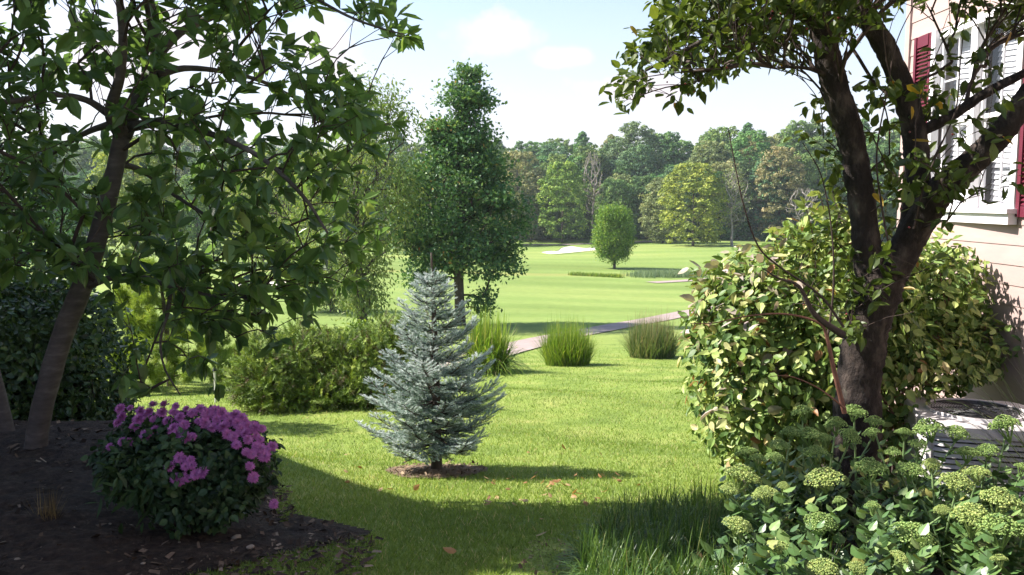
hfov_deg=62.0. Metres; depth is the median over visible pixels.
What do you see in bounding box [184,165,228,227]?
woodland tree
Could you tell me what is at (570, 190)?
woodland tree
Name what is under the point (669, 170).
woodland tree
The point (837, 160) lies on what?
woodland tree
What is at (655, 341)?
ornamental grass
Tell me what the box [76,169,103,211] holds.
woodland tree
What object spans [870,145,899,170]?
woodland tree
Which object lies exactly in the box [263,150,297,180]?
woodland tree
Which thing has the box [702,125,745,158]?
woodland tree
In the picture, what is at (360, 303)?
willow tree
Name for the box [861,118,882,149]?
woodland tree
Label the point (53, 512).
dry grass tuft
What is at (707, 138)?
woodland tree
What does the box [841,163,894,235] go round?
woodland tree
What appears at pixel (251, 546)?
pebble
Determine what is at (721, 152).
woodland tree
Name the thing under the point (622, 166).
woodland tree
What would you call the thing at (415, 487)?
fallen leaf
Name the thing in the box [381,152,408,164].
woodland tree
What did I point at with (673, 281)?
distant path
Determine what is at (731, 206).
bare tree
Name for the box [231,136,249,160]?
woodland tree
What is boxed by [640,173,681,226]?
woodland tree
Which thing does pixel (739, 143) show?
woodland tree
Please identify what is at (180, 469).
chrysanthemum
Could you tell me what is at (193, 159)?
woodland tree
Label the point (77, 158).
woodland tree
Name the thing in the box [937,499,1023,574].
sedum plant
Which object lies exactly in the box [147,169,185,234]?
woodland tree
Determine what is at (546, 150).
woodland tree
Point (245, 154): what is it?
woodland tree
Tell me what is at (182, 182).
woodland tree
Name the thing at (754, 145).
woodland tree
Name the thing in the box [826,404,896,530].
sedum plant
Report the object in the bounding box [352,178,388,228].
woodland tree
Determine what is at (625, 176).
woodland tree
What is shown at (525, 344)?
cart path
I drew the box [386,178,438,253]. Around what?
woodland tree
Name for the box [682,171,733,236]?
woodland tree
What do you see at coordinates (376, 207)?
woodland tree
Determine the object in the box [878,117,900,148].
woodland tree
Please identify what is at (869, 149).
woodland tree
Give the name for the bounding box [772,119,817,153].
woodland tree
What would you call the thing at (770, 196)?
woodland tree
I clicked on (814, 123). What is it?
woodland tree
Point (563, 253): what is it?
bunker lip
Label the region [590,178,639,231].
woodland tree
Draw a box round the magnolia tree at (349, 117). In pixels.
[0,0,424,449]
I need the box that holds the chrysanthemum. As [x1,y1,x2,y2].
[80,399,285,540]
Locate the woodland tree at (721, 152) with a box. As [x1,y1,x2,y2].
[702,146,742,217]
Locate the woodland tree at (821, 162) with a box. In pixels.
[792,157,846,235]
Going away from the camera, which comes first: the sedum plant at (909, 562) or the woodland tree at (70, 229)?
the sedum plant at (909, 562)
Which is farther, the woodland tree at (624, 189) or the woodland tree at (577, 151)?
the woodland tree at (577, 151)
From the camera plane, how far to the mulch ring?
7.66 m
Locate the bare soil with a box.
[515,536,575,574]
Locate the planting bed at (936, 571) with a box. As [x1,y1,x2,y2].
[743,459,1023,574]
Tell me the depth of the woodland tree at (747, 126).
260.61 m
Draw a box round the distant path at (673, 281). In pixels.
[650,277,721,282]
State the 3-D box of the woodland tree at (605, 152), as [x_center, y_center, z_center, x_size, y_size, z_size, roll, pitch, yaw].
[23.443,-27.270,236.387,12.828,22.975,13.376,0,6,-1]
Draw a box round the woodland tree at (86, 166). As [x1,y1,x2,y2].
[69,143,105,176]
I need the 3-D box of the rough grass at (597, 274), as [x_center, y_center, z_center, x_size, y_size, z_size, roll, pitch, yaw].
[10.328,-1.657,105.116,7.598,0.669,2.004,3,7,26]
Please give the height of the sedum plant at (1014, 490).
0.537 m
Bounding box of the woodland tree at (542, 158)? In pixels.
[532,155,563,221]
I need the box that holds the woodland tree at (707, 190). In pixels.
[656,162,732,245]
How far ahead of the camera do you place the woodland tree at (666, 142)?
238.16 m
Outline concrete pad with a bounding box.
[882,473,899,495]
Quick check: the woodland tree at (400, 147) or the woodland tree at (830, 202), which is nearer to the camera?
the woodland tree at (830, 202)
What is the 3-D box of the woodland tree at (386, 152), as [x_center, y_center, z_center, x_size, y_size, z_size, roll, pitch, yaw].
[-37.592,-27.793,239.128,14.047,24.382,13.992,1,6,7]
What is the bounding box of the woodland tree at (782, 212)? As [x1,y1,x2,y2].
[762,180,802,239]
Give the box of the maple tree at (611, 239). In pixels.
[587,197,640,268]
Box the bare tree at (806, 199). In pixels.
[786,188,818,238]
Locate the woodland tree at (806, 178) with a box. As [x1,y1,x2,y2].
[785,161,827,212]
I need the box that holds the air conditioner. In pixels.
[903,397,1023,503]
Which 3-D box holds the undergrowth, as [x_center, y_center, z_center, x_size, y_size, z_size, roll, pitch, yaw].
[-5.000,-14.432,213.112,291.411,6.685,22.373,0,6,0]
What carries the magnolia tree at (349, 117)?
on the mulch bed at (70, 555)
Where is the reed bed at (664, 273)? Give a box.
[623,267,706,278]
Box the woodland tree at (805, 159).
[776,153,830,234]
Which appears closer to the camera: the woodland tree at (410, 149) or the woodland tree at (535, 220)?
the woodland tree at (535, 220)
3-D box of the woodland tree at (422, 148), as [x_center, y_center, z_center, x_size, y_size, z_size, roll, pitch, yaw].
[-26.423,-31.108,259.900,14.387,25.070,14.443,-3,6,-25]
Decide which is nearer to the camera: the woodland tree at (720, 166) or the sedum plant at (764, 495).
the sedum plant at (764, 495)
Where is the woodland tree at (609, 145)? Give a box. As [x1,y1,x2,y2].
[599,136,644,172]
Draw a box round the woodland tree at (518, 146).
[511,140,540,163]
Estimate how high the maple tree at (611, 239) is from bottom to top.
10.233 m
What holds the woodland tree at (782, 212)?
on the ground at (538, 294)
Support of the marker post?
on the ground at (538, 294)
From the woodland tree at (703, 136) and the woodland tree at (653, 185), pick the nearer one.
the woodland tree at (653, 185)
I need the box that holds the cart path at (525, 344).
[439,306,712,367]
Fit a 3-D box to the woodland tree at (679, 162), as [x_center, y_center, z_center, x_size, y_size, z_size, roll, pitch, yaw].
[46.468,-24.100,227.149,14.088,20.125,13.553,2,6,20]
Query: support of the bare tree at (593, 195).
on the ground at (538, 294)
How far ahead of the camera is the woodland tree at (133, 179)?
115.19 m
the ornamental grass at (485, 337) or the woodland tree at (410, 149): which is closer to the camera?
the ornamental grass at (485, 337)
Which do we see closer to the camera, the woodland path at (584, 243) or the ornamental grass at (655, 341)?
the ornamental grass at (655, 341)
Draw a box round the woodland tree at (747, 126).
[734,122,757,153]
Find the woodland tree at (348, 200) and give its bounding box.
[329,172,367,229]
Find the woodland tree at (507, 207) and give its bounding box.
[474,180,520,242]
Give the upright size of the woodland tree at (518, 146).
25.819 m
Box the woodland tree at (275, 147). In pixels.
[246,142,278,176]
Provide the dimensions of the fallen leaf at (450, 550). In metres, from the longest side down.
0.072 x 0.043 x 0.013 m
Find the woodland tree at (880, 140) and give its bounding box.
[866,133,885,194]
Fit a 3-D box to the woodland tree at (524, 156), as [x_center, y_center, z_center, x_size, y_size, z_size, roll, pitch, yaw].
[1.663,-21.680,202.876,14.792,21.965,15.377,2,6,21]
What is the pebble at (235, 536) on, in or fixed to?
on the mulch bed at (70, 555)
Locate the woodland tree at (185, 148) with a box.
[173,145,191,170]
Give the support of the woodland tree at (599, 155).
on the ground at (538, 294)
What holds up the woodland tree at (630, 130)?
on the ground at (538, 294)
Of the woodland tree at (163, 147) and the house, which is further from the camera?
the woodland tree at (163, 147)
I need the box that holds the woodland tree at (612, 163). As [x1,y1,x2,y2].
[598,159,631,196]
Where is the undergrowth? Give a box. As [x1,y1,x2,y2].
[43,219,895,240]
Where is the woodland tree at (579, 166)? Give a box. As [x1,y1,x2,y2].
[560,155,603,220]
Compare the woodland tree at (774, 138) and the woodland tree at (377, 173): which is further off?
the woodland tree at (774, 138)
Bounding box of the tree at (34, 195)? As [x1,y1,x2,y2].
[0,86,106,394]
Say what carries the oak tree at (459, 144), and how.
on the ground at (538, 294)
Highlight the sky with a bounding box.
[0,0,906,158]
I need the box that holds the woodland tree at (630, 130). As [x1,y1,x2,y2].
[606,121,666,221]
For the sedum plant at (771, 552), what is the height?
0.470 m
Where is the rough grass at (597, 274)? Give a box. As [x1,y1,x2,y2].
[568,271,624,277]
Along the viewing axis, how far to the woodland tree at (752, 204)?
208.82 m
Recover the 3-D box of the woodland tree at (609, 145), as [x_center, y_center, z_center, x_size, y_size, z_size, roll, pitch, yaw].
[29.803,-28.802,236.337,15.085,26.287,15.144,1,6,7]
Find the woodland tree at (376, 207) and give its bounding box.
[359,188,389,228]
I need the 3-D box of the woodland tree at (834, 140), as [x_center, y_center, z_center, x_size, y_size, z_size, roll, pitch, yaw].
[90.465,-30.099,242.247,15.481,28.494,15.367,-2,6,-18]
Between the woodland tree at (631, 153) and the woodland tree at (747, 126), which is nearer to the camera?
the woodland tree at (631, 153)
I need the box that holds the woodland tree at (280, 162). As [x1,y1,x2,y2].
[278,145,317,216]
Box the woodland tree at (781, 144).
[758,143,795,157]
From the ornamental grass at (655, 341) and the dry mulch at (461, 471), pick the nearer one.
the dry mulch at (461, 471)
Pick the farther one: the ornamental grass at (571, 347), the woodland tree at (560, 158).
the woodland tree at (560, 158)
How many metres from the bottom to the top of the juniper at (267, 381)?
1.730 m
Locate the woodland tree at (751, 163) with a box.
[748,160,763,232]
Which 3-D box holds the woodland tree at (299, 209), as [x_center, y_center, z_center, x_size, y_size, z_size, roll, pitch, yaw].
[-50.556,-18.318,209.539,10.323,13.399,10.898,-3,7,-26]
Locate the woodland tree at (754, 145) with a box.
[738,135,775,161]
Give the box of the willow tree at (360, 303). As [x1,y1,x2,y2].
[274,63,433,326]
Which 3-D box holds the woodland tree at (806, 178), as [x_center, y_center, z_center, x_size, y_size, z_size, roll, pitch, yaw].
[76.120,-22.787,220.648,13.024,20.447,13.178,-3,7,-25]
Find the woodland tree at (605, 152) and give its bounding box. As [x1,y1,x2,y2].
[583,148,612,178]
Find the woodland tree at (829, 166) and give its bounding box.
[808,156,846,212]
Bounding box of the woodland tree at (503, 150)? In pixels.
[492,147,523,188]
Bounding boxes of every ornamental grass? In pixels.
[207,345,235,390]
[447,300,545,377]
[530,307,609,366]
[611,305,686,358]
[861,301,1023,544]
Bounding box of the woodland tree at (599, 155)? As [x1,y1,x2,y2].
[569,144,611,224]
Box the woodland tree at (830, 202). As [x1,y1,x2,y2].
[808,174,848,235]
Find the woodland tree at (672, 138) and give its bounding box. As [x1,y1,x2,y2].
[644,131,686,168]
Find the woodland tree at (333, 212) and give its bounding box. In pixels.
[316,185,350,233]
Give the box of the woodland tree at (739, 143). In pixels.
[727,129,779,227]
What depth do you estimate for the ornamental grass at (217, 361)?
17.19 m
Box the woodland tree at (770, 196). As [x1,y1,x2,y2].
[743,157,798,233]
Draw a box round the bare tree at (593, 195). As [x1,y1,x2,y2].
[579,147,605,240]
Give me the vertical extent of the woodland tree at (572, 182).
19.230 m
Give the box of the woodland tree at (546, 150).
[533,142,569,206]
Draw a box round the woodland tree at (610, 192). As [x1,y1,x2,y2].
[592,186,618,240]
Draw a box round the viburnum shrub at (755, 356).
[675,191,963,492]
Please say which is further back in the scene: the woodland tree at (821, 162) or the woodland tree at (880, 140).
the woodland tree at (880, 140)
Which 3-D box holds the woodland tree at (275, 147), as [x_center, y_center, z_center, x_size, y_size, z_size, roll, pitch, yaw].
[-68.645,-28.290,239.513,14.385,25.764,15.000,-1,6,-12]
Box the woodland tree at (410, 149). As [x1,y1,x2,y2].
[399,143,425,156]
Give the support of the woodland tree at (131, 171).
on the ground at (538, 294)
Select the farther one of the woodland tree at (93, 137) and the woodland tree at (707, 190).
the woodland tree at (93, 137)
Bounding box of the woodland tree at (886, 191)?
[872,164,898,234]
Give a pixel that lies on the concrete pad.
(884, 481)
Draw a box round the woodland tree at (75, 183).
[55,175,90,225]
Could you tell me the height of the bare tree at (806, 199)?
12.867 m
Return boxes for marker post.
[212,367,216,402]
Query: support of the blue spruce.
on the mulch ring
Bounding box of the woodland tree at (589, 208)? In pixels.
[567,184,603,229]
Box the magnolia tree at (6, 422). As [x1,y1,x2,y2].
[0,169,57,432]
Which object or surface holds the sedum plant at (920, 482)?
on the planting bed at (936, 571)
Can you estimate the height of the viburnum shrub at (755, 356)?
2.322 m
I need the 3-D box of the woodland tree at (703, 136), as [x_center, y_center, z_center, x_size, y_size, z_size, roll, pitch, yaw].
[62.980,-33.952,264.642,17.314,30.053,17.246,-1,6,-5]
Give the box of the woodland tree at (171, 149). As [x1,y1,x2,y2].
[168,137,192,159]
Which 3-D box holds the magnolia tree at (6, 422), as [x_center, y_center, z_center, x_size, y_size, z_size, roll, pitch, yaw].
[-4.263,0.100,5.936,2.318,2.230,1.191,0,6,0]
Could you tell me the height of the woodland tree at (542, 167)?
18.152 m
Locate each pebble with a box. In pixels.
[231,534,240,539]
[246,544,254,549]
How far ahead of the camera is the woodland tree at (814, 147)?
238.64 m
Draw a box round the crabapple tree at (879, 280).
[598,0,1023,517]
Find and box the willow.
[212,149,352,313]
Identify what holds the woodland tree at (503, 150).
on the ground at (538, 294)
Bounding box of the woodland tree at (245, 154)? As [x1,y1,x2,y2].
[211,145,251,177]
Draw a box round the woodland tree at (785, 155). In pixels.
[750,146,808,239]
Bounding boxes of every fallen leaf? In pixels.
[413,484,419,490]
[442,547,456,553]
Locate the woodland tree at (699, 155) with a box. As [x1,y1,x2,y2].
[686,140,733,223]
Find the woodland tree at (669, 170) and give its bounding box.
[651,166,703,233]
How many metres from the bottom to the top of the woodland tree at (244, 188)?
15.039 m
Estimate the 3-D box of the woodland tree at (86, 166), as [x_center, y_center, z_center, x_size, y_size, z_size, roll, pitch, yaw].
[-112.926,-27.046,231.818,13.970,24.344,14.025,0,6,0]
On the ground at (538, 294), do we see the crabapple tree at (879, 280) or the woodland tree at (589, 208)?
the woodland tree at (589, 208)
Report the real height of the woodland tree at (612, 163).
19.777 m
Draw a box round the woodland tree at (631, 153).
[618,144,660,217]
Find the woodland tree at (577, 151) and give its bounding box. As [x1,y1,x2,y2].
[569,150,600,223]
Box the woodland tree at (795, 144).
[777,124,813,170]
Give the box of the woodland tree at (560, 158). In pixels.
[540,153,575,224]
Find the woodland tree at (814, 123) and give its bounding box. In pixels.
[795,118,829,152]
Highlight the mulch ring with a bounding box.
[385,464,487,477]
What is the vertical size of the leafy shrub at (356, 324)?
1.611 m
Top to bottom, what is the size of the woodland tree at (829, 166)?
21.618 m
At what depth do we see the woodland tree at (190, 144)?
262.75 m
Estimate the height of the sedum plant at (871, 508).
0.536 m
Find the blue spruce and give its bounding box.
[355,253,507,469]
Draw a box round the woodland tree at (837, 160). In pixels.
[830,150,843,213]
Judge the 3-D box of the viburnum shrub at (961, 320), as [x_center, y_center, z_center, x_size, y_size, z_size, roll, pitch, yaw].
[3.274,0.588,6.743,1.320,2.116,1.342,0,6,0]
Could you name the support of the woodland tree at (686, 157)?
on the ground at (538, 294)
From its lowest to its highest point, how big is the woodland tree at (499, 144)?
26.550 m
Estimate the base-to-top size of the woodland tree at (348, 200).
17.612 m
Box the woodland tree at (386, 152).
[365,147,394,177]
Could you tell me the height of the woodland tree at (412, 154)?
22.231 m
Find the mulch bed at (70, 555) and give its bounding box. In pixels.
[0,420,371,574]
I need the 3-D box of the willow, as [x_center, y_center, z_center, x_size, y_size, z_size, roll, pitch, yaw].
[-15.356,-3.621,59.441,10.917,12.701,8.422,0,6,0]
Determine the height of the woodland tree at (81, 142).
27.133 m
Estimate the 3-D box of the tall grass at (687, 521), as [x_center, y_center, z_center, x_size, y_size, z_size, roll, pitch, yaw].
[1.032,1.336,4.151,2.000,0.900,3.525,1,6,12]
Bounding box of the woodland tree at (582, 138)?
[570,131,592,163]
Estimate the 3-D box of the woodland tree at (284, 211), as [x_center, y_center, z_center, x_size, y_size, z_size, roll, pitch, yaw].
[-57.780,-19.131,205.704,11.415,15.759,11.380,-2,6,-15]
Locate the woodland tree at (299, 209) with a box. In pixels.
[292,192,322,227]
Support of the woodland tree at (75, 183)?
on the ground at (538, 294)
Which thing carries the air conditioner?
on the concrete pad
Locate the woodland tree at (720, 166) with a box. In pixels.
[699,160,750,236]
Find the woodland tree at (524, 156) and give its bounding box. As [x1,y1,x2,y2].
[493,150,549,239]
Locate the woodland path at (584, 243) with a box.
[523,237,738,244]
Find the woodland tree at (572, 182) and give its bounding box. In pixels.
[535,160,589,242]
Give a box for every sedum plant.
[692,464,846,574]
[721,495,875,574]
[734,426,815,539]
[774,404,881,541]
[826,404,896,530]
[850,511,1008,574]
[853,457,950,574]
[861,415,981,543]
[876,458,1023,574]
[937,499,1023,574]
[956,462,1023,557]
[963,414,1023,541]
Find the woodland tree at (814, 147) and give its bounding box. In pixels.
[806,136,836,201]
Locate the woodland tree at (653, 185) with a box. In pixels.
[638,177,686,243]
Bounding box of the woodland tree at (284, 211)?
[265,177,292,224]
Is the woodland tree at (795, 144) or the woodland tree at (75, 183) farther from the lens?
the woodland tree at (795, 144)
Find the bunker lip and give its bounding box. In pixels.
[540,250,593,254]
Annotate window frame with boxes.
[927,2,1023,217]
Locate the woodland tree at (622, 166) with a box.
[606,161,644,222]
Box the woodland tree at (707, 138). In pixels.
[692,136,729,165]
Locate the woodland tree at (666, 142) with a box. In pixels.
[638,133,676,191]
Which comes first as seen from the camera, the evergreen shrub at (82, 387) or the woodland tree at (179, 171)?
the evergreen shrub at (82, 387)
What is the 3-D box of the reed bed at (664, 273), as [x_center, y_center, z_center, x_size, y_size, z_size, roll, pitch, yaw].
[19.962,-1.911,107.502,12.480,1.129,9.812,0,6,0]
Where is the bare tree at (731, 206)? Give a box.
[710,166,757,245]
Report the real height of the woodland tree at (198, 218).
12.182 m
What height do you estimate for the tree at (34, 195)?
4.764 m
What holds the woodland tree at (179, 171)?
on the ground at (538, 294)
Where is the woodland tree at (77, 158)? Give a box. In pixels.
[52,149,95,182]
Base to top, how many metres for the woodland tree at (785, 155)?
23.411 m
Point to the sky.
(550, 60)
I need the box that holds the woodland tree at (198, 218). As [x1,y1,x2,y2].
[183,194,209,234]
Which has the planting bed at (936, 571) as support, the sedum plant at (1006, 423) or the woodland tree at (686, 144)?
the sedum plant at (1006, 423)
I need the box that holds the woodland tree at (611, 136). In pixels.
[600,134,621,158]
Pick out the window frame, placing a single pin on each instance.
(977, 40)
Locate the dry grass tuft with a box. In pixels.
[27,484,69,520]
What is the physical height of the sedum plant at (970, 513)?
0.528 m
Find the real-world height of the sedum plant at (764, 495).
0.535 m
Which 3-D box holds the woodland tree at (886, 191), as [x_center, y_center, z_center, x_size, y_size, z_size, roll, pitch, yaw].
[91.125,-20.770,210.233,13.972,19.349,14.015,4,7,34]
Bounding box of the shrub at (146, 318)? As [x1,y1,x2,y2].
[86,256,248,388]
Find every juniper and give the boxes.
[217,314,356,414]
[291,304,444,412]
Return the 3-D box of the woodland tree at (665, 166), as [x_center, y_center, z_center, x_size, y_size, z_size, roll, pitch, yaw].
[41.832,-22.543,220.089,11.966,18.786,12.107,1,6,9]
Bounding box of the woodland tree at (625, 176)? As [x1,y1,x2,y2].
[602,173,638,226]
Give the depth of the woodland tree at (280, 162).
219.84 m
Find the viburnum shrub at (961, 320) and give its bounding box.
[881,227,1020,473]
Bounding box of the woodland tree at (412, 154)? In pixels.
[394,151,421,178]
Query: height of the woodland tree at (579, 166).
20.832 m
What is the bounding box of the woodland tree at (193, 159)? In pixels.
[186,151,212,175]
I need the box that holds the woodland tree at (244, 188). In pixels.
[227,164,296,262]
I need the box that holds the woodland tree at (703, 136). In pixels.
[697,130,731,142]
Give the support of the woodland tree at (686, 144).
on the ground at (538, 294)
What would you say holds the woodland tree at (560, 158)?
on the ground at (538, 294)
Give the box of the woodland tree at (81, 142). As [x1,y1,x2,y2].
[79,138,101,146]
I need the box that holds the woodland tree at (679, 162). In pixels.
[670,159,699,226]
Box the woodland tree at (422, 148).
[411,144,429,156]
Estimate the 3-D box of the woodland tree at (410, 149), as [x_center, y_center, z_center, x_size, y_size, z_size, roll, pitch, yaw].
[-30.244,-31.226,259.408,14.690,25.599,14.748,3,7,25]
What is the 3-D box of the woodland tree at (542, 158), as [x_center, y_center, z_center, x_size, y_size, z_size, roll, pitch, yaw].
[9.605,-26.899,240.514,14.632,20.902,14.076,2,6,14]
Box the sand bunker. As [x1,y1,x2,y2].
[542,246,595,253]
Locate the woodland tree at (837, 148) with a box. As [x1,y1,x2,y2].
[828,136,874,160]
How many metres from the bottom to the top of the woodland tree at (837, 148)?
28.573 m
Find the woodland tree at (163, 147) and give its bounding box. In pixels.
[135,134,167,149]
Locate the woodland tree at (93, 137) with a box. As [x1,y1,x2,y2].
[76,135,104,162]
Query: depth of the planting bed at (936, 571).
4.27 m
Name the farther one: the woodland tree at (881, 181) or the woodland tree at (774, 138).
the woodland tree at (774, 138)
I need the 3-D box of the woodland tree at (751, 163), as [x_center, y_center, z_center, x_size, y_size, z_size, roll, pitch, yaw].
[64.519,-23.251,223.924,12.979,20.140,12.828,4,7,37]
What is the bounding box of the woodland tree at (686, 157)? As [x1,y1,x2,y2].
[673,153,690,163]
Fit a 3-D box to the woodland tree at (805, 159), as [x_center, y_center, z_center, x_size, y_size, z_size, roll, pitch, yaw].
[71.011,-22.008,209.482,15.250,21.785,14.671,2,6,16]
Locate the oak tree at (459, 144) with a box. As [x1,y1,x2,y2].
[372,58,544,325]
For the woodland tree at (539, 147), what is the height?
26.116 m
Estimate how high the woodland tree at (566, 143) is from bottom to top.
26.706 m
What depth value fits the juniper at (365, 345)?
13.11 m
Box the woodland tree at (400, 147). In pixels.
[384,132,408,153]
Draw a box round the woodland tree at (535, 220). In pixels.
[516,183,552,240]
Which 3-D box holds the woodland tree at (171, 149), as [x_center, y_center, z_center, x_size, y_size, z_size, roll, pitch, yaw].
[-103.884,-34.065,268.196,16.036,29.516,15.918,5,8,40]
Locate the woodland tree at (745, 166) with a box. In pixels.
[717,160,756,232]
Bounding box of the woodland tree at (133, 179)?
[82,137,186,260]
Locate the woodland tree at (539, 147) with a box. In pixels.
[526,141,554,163]
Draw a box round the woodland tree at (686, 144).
[662,139,693,153]
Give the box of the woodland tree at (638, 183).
[620,175,661,237]
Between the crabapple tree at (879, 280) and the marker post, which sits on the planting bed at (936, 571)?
the crabapple tree at (879, 280)
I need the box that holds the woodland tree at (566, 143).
[545,138,573,155]
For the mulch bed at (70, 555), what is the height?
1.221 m
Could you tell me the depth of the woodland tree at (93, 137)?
241.86 m
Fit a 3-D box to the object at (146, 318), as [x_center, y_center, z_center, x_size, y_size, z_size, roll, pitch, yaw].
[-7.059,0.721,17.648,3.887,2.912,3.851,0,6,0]
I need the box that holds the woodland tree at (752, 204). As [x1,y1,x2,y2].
[738,175,773,231]
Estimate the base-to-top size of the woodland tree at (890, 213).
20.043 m
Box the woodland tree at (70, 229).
[16,181,89,268]
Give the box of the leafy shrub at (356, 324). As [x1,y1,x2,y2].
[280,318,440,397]
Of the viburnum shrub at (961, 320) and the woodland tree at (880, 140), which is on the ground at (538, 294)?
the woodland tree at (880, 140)
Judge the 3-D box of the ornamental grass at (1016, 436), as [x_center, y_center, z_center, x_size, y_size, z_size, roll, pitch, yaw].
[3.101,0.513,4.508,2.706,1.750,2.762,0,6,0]
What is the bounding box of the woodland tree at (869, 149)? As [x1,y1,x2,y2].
[866,141,885,194]
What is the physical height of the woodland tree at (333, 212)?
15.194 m
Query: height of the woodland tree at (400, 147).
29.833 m
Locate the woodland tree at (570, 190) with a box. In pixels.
[551,184,588,235]
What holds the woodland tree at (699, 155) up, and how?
on the ground at (538, 294)
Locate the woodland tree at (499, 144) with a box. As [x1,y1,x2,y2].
[494,139,505,148]
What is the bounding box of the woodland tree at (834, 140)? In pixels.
[814,132,836,157]
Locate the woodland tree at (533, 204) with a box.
[524,174,564,237]
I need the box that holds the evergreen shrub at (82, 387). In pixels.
[0,261,154,421]
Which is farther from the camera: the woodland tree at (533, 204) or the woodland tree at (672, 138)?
the woodland tree at (672, 138)
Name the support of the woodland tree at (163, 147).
on the ground at (538, 294)
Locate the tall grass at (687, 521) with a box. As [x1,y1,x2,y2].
[546,468,892,574]
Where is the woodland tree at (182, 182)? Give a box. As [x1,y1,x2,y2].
[167,174,226,258]
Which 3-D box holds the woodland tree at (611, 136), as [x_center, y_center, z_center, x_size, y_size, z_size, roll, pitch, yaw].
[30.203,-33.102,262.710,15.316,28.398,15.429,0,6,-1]
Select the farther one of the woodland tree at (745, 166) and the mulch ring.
the woodland tree at (745, 166)
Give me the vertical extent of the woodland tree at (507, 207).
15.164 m
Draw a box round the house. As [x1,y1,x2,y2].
[888,0,1023,410]
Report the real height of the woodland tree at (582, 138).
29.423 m
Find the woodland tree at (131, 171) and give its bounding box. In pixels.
[123,146,156,175]
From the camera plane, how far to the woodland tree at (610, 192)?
192.22 m
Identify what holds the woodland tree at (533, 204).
on the ground at (538, 294)
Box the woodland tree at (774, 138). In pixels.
[751,134,789,159]
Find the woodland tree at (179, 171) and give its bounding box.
[172,165,189,175]
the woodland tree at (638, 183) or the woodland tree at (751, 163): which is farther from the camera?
the woodland tree at (751, 163)
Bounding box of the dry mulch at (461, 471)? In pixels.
[386,460,486,478]
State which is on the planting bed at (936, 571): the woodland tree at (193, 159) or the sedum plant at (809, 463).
the sedum plant at (809, 463)
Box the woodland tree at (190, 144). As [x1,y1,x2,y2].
[180,136,211,156]
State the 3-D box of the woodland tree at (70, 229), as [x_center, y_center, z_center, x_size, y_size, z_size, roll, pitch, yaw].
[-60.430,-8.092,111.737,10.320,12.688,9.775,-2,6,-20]
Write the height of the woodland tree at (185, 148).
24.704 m
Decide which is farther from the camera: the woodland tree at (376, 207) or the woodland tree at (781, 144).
the woodland tree at (781, 144)
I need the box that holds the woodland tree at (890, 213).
[875,162,897,233]
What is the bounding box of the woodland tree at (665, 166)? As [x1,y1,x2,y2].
[657,164,691,215]
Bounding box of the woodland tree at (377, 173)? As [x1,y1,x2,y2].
[362,156,392,199]
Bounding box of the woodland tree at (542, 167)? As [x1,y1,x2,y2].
[518,165,549,228]
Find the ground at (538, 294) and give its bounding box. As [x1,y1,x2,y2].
[18,224,894,574]
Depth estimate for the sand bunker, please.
168.78 m

